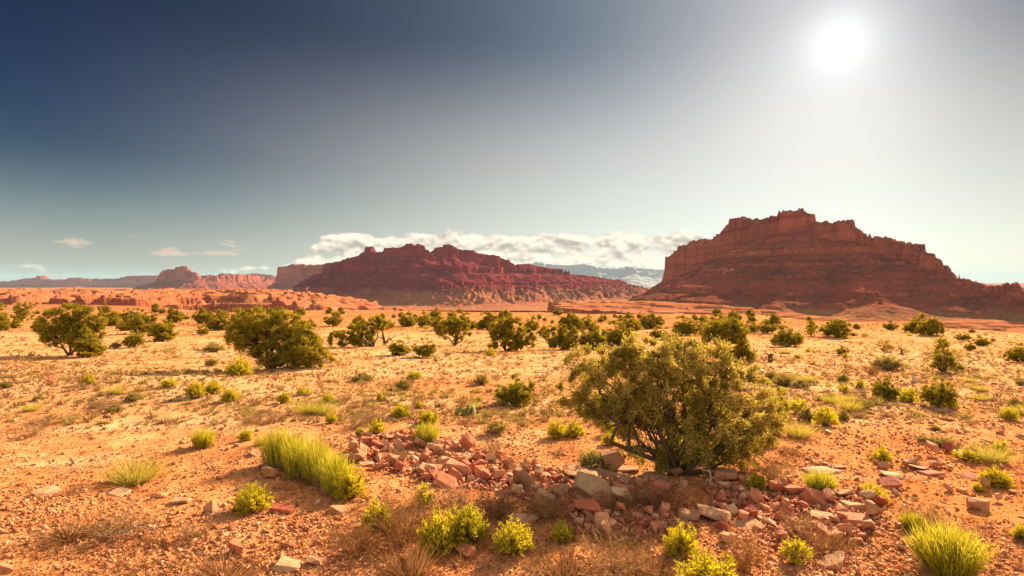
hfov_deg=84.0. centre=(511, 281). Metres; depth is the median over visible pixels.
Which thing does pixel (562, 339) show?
juniper tree
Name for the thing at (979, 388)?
grass tuft
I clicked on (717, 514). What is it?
rock
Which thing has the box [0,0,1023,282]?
sky
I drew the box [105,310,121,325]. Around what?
juniper tree
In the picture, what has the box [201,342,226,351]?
sagebrush
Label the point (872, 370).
dry shrub
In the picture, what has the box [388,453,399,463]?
rock
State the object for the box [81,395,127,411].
dry shrub
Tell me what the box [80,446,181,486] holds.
grass tuft
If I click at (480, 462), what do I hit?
rock
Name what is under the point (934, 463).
rock
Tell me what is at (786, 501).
rock
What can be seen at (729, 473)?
rock
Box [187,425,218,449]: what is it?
broom bush
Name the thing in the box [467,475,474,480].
rock
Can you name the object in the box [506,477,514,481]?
rock
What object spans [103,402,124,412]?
sagebrush
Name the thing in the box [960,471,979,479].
rock
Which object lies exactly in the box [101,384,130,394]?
grass tuft
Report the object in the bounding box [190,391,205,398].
sagebrush
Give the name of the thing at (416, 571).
grass tuft
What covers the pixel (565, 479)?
rock
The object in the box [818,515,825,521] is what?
rock
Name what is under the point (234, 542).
rock
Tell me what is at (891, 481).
rock
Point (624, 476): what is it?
rock
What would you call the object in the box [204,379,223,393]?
rabbitbrush
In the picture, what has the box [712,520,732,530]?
rock
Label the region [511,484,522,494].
rock
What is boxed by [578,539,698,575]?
grass tuft
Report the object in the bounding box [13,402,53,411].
grass tuft
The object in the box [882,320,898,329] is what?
juniper tree
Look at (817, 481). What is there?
broom bush
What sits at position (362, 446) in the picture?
rock
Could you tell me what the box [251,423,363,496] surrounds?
grass tuft
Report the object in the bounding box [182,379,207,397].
rabbitbrush
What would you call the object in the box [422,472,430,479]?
rock
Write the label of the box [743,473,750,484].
rock
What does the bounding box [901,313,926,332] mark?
juniper tree
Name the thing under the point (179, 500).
rock
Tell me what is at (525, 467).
rock
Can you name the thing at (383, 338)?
dead snag
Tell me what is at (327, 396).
rabbitbrush
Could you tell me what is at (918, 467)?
rock
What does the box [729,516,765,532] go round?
rock
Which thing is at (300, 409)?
grass tuft
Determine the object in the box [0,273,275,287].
ridge
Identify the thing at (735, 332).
juniper tree
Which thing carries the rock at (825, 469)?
on the ground at (188, 301)
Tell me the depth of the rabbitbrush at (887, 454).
9.90 m
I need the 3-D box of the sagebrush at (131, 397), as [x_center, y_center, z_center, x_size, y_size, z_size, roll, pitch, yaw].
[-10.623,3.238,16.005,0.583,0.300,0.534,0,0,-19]
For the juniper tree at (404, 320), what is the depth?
87.77 m
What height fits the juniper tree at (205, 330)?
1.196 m
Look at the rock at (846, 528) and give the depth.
6.81 m
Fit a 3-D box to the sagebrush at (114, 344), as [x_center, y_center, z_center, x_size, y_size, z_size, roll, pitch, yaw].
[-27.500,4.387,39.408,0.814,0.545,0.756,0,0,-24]
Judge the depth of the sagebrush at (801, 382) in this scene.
18.89 m
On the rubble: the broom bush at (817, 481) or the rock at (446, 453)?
the rock at (446, 453)
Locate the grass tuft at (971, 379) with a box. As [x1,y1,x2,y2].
[958,376,981,381]
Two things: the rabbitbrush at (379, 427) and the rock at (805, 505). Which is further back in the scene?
the rabbitbrush at (379, 427)
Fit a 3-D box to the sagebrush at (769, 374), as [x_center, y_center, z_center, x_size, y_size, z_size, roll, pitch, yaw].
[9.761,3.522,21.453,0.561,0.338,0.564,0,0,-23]
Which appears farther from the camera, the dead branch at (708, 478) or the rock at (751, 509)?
the dead branch at (708, 478)
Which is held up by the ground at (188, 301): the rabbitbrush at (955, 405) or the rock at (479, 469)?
the rabbitbrush at (955, 405)
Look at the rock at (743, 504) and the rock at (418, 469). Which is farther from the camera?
the rock at (418, 469)
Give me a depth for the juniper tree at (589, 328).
70.75 m
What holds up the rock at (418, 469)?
on the rubble
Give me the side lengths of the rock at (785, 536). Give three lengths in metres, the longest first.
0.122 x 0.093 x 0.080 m
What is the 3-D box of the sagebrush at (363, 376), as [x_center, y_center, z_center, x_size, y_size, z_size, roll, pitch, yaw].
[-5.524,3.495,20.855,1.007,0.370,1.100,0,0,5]
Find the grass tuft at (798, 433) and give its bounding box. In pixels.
[777,418,822,438]
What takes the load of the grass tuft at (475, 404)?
on the ground at (188, 301)
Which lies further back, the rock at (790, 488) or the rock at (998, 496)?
the rock at (790, 488)
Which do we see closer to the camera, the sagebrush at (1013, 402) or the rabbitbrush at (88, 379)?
the sagebrush at (1013, 402)
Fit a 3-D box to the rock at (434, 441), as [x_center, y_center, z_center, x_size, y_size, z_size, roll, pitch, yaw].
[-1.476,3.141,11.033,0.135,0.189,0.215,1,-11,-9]
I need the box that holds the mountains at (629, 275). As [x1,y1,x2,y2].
[531,262,662,286]
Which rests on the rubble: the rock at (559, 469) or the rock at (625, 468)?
the rock at (559, 469)
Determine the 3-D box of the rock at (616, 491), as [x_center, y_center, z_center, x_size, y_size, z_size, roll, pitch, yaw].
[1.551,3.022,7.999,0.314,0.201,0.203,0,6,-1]
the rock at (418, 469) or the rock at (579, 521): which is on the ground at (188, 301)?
the rock at (579, 521)
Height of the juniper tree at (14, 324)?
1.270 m
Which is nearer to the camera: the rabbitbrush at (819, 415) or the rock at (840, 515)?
the rock at (840, 515)
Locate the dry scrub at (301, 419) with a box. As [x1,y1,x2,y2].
[0,308,1023,426]
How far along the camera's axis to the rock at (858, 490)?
8.08 m
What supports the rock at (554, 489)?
on the ground at (188, 301)
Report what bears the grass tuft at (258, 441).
on the ground at (188, 301)
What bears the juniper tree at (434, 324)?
on the ground at (188, 301)
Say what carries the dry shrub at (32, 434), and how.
on the ground at (188, 301)
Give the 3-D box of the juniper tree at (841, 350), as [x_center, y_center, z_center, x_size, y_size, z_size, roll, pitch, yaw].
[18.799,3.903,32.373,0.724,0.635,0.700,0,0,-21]
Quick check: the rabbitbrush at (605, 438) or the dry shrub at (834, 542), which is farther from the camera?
the rabbitbrush at (605, 438)
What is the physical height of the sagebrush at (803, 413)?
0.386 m
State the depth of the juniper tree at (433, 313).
133.50 m
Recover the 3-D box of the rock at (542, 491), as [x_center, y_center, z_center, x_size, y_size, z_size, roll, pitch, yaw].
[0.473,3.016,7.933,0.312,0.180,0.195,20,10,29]
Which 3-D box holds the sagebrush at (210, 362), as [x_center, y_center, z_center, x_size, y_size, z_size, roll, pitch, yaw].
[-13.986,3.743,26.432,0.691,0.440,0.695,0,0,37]
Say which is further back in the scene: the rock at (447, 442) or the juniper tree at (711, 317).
the juniper tree at (711, 317)
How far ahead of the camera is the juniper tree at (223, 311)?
110.21 m
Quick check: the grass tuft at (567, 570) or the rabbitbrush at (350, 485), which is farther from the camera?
the rabbitbrush at (350, 485)
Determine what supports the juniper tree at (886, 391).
on the ground at (188, 301)
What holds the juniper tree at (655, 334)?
on the ground at (188, 301)
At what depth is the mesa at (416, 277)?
1309.91 m
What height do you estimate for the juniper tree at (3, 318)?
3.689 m
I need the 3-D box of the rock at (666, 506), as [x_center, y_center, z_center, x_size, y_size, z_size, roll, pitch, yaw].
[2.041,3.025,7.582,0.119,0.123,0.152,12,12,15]
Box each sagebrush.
[0,380,13,387]
[32,395,46,399]
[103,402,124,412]
[109,341,121,347]
[123,391,145,401]
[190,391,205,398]
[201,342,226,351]
[203,358,217,365]
[347,371,374,381]
[394,377,412,389]
[472,374,489,384]
[483,418,507,434]
[577,448,611,470]
[762,371,776,378]
[771,372,795,385]
[789,378,810,387]
[795,405,815,422]
[836,374,850,381]
[837,409,852,420]
[849,397,876,408]
[869,354,904,369]
[915,436,932,443]
[928,436,960,447]
[929,425,942,430]
[949,362,965,369]
[1004,397,1023,406]
[1014,379,1023,384]
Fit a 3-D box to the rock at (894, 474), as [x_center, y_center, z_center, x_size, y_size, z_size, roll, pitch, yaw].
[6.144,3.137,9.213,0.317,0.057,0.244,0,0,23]
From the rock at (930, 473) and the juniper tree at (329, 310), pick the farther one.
the juniper tree at (329, 310)
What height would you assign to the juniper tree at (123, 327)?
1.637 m
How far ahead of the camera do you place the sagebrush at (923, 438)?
11.16 m
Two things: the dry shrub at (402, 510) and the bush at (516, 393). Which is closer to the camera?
the dry shrub at (402, 510)
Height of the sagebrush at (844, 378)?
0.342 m
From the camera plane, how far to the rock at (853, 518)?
7.30 m
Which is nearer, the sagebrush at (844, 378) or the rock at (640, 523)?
the rock at (640, 523)
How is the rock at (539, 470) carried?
on the ground at (188, 301)
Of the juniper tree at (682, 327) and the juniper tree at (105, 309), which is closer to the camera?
the juniper tree at (682, 327)
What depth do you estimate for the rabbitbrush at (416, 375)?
21.37 m
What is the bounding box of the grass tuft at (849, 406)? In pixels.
[825,395,866,411]
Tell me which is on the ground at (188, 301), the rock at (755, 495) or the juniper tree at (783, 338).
the juniper tree at (783, 338)
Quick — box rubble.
[348,428,888,550]
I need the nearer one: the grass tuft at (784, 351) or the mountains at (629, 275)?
the grass tuft at (784, 351)
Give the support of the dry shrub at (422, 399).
on the ground at (188, 301)
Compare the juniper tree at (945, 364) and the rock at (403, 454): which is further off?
the juniper tree at (945, 364)
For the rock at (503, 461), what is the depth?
9.81 m
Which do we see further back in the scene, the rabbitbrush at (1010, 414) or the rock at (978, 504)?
the rabbitbrush at (1010, 414)
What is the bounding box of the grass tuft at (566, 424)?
[559,421,579,436]
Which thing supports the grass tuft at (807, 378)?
on the ground at (188, 301)
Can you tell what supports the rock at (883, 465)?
on the ground at (188, 301)
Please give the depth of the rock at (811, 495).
8.05 m
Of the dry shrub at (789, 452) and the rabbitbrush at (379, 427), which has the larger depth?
the rabbitbrush at (379, 427)
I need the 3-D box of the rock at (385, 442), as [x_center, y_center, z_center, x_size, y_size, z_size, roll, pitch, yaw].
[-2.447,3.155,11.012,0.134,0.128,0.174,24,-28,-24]
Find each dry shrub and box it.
[10,421,48,438]
[14,409,85,428]
[55,499,167,546]
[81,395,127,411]
[173,514,219,538]
[236,409,288,426]
[310,472,323,486]
[316,512,395,559]
[334,410,381,429]
[358,407,387,424]
[358,484,439,556]
[374,488,417,525]
[409,394,427,404]
[414,475,498,516]
[434,445,456,456]
[454,416,473,423]
[467,483,520,524]
[474,436,512,454]
[504,457,535,469]
[524,483,579,525]
[551,449,561,456]
[566,513,674,575]
[587,484,642,512]
[621,475,667,511]
[629,470,704,511]
[715,513,772,575]
[749,449,805,489]
[770,495,830,535]
[779,444,800,453]
[796,522,860,555]
[837,426,849,432]
[848,387,868,396]
[858,361,883,374]
[887,492,964,530]
[945,425,959,431]
[986,405,1004,411]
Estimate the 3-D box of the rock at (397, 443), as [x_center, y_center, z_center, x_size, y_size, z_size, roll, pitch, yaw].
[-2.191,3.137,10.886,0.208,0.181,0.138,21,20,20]
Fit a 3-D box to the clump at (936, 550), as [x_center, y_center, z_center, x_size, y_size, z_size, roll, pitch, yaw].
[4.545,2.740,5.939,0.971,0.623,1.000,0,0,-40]
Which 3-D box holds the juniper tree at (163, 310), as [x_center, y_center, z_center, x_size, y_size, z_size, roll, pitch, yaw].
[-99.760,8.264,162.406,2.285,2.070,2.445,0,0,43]
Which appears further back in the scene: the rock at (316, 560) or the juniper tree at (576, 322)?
the juniper tree at (576, 322)
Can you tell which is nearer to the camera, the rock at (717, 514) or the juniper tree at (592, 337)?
the rock at (717, 514)
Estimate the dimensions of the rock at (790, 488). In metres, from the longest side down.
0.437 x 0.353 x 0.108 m
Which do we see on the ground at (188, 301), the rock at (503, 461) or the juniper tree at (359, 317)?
the juniper tree at (359, 317)
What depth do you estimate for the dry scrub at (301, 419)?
18.30 m
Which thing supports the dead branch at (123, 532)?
on the ground at (188, 301)
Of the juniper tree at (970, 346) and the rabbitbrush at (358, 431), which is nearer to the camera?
the rabbitbrush at (358, 431)
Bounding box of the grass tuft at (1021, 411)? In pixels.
[997,402,1023,414]
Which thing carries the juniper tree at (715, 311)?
on the ground at (188, 301)
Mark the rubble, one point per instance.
(491, 466)
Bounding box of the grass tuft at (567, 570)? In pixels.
[480,539,629,575]
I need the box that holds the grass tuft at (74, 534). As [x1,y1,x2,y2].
[17,510,131,552]
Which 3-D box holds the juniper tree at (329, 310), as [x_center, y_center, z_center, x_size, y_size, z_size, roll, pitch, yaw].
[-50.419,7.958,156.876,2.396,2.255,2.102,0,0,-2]
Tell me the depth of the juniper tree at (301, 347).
24.10 m
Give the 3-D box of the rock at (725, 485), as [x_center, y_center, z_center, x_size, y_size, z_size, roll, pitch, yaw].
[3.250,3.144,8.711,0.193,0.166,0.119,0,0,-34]
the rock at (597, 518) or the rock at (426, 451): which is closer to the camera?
the rock at (597, 518)
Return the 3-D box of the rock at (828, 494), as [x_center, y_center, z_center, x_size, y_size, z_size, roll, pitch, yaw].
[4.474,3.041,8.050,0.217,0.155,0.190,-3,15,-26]
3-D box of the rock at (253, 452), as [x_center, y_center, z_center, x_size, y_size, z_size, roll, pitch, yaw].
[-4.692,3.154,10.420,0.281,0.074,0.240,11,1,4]
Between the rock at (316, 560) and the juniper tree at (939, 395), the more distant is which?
the juniper tree at (939, 395)
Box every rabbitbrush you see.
[79,373,95,384]
[159,377,178,387]
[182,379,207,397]
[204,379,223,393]
[218,388,242,401]
[222,357,254,375]
[229,481,275,514]
[238,427,253,440]
[276,389,291,402]
[296,387,313,394]
[320,394,335,401]
[325,410,337,423]
[330,462,368,502]
[355,427,365,434]
[358,493,394,532]
[366,417,385,433]
[375,391,382,401]
[390,404,410,416]
[406,370,422,378]
[413,482,435,507]
[415,400,423,407]
[416,506,455,557]
[417,408,439,423]
[445,501,489,549]
[484,348,496,355]
[490,514,536,556]
[545,417,568,439]
[548,519,574,542]
[564,419,585,436]
[599,422,613,433]
[601,431,619,445]
[643,336,650,342]
[661,519,702,559]
[673,548,738,575]
[745,469,766,488]
[775,386,787,394]
[778,535,815,564]
[788,395,811,413]
[811,404,840,426]
[836,383,852,393]
[854,378,867,387]
[855,481,892,501]
[870,443,892,461]
[898,387,922,402]
[944,400,961,407]
[950,446,981,463]
[970,482,985,492]
[974,464,1016,488]
[986,439,1011,453]
[997,407,1018,419]
[1008,522,1023,539]
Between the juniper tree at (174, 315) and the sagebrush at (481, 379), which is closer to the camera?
the sagebrush at (481, 379)
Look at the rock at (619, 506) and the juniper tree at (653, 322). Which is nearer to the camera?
the rock at (619, 506)
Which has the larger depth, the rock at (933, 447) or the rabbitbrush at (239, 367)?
the rabbitbrush at (239, 367)
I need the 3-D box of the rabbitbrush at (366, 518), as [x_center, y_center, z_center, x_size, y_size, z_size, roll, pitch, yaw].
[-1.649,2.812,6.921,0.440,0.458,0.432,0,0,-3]
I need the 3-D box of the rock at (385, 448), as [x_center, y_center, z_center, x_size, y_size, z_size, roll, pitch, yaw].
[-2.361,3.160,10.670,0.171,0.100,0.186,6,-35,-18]
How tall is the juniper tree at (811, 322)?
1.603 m
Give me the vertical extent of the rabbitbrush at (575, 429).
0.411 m
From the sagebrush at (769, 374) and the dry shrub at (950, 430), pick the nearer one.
the dry shrub at (950, 430)
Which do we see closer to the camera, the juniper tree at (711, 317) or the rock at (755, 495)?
the rock at (755, 495)
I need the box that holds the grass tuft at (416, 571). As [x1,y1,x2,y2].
[366,530,461,575]
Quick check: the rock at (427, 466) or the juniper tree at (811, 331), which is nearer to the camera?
the rock at (427, 466)
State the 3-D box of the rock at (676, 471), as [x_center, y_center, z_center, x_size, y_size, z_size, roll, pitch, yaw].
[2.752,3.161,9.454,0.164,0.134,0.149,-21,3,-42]
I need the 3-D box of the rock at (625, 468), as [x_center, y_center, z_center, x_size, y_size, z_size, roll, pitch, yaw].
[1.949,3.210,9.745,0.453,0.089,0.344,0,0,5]
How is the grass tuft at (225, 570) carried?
on the ground at (188, 301)
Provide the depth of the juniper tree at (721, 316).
87.42 m
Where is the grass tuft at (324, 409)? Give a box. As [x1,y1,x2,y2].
[305,400,343,414]
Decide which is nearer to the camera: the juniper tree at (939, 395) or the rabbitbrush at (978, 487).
the rabbitbrush at (978, 487)
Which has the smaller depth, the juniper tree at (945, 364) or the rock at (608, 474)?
the rock at (608, 474)
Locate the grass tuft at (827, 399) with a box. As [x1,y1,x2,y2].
[816,393,846,403]
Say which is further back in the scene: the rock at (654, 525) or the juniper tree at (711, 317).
the juniper tree at (711, 317)
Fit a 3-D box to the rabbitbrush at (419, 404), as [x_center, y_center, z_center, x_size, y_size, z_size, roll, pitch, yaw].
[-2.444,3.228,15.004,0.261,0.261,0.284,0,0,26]
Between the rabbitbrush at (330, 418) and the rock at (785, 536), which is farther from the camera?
the rabbitbrush at (330, 418)
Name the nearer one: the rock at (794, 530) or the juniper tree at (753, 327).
the rock at (794, 530)
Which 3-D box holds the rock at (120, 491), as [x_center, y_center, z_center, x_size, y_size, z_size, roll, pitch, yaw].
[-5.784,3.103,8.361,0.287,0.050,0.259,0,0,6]
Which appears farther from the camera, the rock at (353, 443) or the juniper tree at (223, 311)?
the juniper tree at (223, 311)
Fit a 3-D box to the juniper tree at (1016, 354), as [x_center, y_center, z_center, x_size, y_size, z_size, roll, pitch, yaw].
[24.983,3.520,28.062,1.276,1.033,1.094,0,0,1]
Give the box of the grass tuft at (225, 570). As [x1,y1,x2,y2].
[144,539,295,575]
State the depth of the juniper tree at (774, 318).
90.49 m
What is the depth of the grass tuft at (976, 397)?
16.43 m
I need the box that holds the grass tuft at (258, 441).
[248,430,275,445]
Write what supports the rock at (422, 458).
on the rubble
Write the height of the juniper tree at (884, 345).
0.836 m
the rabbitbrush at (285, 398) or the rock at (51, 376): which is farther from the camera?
the rock at (51, 376)
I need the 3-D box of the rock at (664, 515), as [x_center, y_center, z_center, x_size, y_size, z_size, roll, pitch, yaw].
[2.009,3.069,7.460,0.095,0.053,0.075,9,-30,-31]
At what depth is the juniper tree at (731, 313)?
104.48 m
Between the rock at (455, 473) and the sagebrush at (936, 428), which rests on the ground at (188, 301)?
the sagebrush at (936, 428)
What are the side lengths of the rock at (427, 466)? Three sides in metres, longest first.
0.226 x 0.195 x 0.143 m
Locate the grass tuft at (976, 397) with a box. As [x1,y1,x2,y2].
[963,392,994,400]
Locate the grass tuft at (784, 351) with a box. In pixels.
[778,348,791,353]
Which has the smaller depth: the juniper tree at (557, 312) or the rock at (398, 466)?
the rock at (398, 466)
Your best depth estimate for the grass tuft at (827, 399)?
15.80 m
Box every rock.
[0,561,13,573]
[31,484,61,497]
[45,372,56,380]
[107,487,130,496]
[170,497,193,504]
[203,499,218,512]
[228,537,246,554]
[248,449,260,456]
[261,465,277,476]
[271,503,294,513]
[271,556,302,572]
[306,555,323,565]
[328,505,350,513]
[348,440,357,449]
[349,451,366,460]
[352,449,361,452]
[358,442,366,451]
[358,460,373,465]
[361,436,372,443]
[369,439,382,448]
[375,453,381,461]
[381,452,387,459]
[382,440,389,445]
[382,446,388,451]
[386,434,397,438]
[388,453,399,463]
[393,438,402,450]
[393,463,403,470]
[394,431,402,438]
[396,450,406,459]
[415,437,426,446]
[415,462,426,472]
[419,448,429,455]
[419,455,430,461]
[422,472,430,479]
[424,463,437,471]
[425,456,435,463]
[427,468,436,480]
[432,438,438,444]
[432,471,457,488]
[433,444,443,452]
[435,464,442,470]
[436,456,449,465]
[443,451,451,456]
[445,440,454,451]
[446,458,471,475]
[447,467,462,480]
[452,440,458,448]
[455,541,478,557]
[457,455,466,462]
[458,453,471,460]
[459,432,475,448]
[461,459,469,464]
[467,463,474,473]
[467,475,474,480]
[473,451,485,459]
[474,459,486,465]
[475,465,485,477]
[479,470,492,480]
[485,453,495,460]
[494,450,506,459]
[494,470,504,478]
[494,483,500,488]
[501,457,514,464]
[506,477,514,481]
[507,513,537,527]
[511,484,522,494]
[513,466,535,487]
[519,462,528,470]
[533,484,541,490]
[535,466,543,478]
[535,487,556,503]
[540,477,546,482]
[550,475,562,482]
[552,486,562,497]
[556,465,562,473]
[558,484,567,492]
[563,477,568,482]
[566,463,600,476]
[571,471,610,497]
[574,499,600,515]
[575,517,584,524]
[581,510,592,515]
[592,512,609,525]
[595,467,619,478]
[599,520,610,536]
[600,450,624,471]
[608,517,616,526]
[611,486,633,501]
[613,482,636,491]
[614,472,631,480]
[615,465,639,472]
[615,502,625,511]
[617,518,624,524]
[634,477,644,486]
[638,521,644,526]
[640,470,669,481]
[644,505,652,513]
[650,522,658,532]
[653,480,669,494]
[660,501,669,512]
[661,513,668,517]
[671,467,683,474]
[677,509,699,520]
[680,480,687,488]
[697,504,730,522]
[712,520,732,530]
[713,467,736,479]
[717,481,730,489]
[717,494,726,501]
[719,532,738,542]
[725,503,738,514]
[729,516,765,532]
[730,498,737,505]
[731,485,748,493]
[737,509,748,519]
[738,492,747,498]
[740,502,748,506]
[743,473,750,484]
[744,504,757,516]
[748,487,762,503]
[751,523,762,530]
[761,517,768,524]
[767,518,776,526]
[767,532,774,537]
[768,479,784,490]
[774,511,783,519]
[774,531,784,538]
[777,530,787,538]
[778,501,792,514]
[779,478,787,484]
[781,484,803,493]
[783,498,789,504]
[792,526,800,533]
[795,501,808,508]
[797,534,805,540]
[800,466,840,474]
[803,486,828,505]
[810,510,833,517]
[815,522,827,533]
[817,551,843,568]
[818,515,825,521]
[821,488,834,502]
[828,464,846,468]
[828,516,840,521]
[831,529,843,538]
[833,489,856,495]
[836,505,848,511]
[836,511,868,524]
[836,523,852,534]
[837,500,865,510]
[837,513,847,518]
[855,487,863,495]
[856,496,863,502]
[859,488,877,500]
[862,519,875,529]
[864,500,883,514]
[870,496,888,504]
[876,475,903,488]
[878,462,889,468]
[879,470,903,478]
[891,488,900,495]
[907,464,929,469]
[908,457,920,464]
[915,470,945,476]
[925,440,939,453]
[928,460,942,465]
[943,441,954,451]
[943,483,953,492]
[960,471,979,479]
[966,496,989,511]
[981,478,990,488]
[995,493,1001,500]
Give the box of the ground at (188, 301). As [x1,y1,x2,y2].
[0,283,1023,575]
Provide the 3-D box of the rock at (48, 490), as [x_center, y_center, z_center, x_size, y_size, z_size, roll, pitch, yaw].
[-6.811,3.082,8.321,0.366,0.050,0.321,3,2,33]
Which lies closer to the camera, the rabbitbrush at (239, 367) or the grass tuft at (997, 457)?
the grass tuft at (997, 457)
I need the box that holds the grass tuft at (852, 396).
[833,392,860,401]
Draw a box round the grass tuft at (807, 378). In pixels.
[796,373,825,382]
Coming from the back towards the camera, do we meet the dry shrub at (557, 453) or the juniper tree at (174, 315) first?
the juniper tree at (174, 315)
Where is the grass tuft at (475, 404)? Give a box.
[465,399,482,408]
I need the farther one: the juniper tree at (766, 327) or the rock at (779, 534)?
the juniper tree at (766, 327)
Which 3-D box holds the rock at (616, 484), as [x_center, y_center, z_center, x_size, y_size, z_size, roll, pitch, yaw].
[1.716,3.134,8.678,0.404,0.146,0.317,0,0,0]
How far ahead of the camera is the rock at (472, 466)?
9.42 m
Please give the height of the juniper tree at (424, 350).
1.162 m
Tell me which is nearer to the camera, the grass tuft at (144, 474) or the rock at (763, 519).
the rock at (763, 519)
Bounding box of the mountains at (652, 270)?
[634,268,664,273]
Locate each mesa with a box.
[294,243,649,310]
[628,208,1023,321]
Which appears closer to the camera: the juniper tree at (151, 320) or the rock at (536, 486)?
the rock at (536, 486)
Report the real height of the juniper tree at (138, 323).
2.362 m
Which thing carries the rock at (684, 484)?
on the ground at (188, 301)
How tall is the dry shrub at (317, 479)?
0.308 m
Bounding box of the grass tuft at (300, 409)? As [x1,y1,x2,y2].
[285,398,332,413]
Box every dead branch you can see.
[98,524,144,536]
[698,467,711,485]
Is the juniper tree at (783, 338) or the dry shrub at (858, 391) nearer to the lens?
the dry shrub at (858, 391)
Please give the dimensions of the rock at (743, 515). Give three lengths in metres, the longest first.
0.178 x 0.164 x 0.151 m
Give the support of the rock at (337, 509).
on the ground at (188, 301)
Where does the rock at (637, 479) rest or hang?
on the ground at (188, 301)
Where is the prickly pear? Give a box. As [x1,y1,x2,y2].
[455,404,475,415]
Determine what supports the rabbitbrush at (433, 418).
on the ground at (188, 301)
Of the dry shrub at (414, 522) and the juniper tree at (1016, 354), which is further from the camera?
the juniper tree at (1016, 354)
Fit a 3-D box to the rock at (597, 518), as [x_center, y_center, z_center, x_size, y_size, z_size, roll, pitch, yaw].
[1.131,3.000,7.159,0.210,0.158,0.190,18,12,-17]
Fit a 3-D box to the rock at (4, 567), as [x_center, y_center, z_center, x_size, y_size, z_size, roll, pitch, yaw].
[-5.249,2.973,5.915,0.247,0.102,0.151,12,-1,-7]
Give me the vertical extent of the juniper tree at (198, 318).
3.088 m
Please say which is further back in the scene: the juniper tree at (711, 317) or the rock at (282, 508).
the juniper tree at (711, 317)
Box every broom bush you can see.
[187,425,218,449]
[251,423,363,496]
[410,417,442,444]
[801,464,840,496]
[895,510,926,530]
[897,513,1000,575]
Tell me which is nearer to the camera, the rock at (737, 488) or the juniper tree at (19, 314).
the rock at (737, 488)
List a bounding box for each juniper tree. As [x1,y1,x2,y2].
[0,303,10,329]
[0,321,10,329]
[9,301,36,321]
[9,320,22,328]
[32,302,108,355]
[71,333,107,356]
[96,302,110,312]
[102,310,120,316]
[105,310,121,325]
[115,318,128,330]
[119,308,131,319]
[121,314,153,333]
[122,330,145,347]
[123,308,147,321]
[142,311,158,323]
[143,319,178,341]
[151,303,159,308]
[158,307,165,312]
[164,319,175,328]
[166,309,184,322]
[191,306,206,323]
[196,325,210,334]
[203,311,213,323]
[205,312,227,329]
[212,309,229,317]
[223,303,336,368]
[293,306,303,313]
[295,306,306,314]
[322,311,343,325]
[325,306,332,313]
[326,313,390,346]
[349,315,367,329]
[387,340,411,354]
[397,311,417,326]
[412,338,437,357]
[416,314,433,327]
[419,310,431,319]
[430,307,441,316]
[430,314,444,329]
[431,353,442,361]
[434,316,472,344]
[446,309,474,327]
[474,311,501,329]
[486,315,538,350]
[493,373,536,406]
[497,309,512,318]
[523,315,539,329]
[536,325,546,336]
[541,324,586,349]
[552,306,562,314]
[553,327,793,476]
[557,312,585,330]
[577,322,607,348]
[579,314,596,328]
[586,319,599,331]
[605,319,637,346]
[616,312,643,330]
[637,312,666,328]
[649,324,667,339]
[671,314,701,334]
[699,315,758,361]
[704,313,722,329]
[711,313,726,320]
[712,308,722,314]
[728,309,742,321]
[744,309,754,316]
[744,319,760,331]
[748,315,755,321]
[756,318,777,332]
[761,313,784,325]
[766,325,805,345]
[769,387,790,428]
[804,323,817,335]
[805,319,818,330]
[818,318,853,337]
[834,345,849,354]
[853,323,860,328]
[870,377,901,400]
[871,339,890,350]
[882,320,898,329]
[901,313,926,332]
[914,317,945,334]
[918,376,960,406]
[926,334,959,372]
[953,332,971,339]
[963,341,976,350]
[972,335,992,345]
[1001,343,1023,362]
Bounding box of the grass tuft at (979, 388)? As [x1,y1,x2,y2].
[972,383,991,391]
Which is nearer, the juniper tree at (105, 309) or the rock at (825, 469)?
the rock at (825, 469)
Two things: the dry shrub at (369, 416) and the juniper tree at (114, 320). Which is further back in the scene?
the juniper tree at (114, 320)
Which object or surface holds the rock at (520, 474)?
on the ground at (188, 301)
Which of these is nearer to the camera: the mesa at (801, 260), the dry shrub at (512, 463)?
the dry shrub at (512, 463)
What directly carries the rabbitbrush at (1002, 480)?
on the ground at (188, 301)
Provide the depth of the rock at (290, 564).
5.90 m
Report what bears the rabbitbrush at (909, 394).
on the ground at (188, 301)
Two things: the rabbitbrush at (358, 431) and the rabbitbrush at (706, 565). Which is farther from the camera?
the rabbitbrush at (358, 431)
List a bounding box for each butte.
[133,266,274,289]
[268,264,324,290]
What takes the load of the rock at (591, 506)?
on the rubble
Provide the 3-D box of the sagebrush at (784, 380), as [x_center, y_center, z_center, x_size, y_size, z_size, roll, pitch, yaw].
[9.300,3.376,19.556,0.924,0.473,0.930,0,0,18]
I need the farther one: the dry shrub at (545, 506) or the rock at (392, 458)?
the rock at (392, 458)
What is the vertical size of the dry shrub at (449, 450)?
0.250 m
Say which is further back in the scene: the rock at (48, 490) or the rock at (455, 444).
the rock at (455, 444)
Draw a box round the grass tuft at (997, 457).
[962,440,1023,463]
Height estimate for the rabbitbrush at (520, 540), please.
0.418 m
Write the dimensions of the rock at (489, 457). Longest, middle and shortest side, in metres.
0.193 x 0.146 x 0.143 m
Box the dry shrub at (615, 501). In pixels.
[587,484,642,512]
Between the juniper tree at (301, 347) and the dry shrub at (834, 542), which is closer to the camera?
the dry shrub at (834, 542)
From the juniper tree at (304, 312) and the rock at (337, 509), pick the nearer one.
the rock at (337, 509)
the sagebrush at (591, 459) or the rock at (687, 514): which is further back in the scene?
the sagebrush at (591, 459)
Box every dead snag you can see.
[376,332,393,344]
[767,353,773,361]

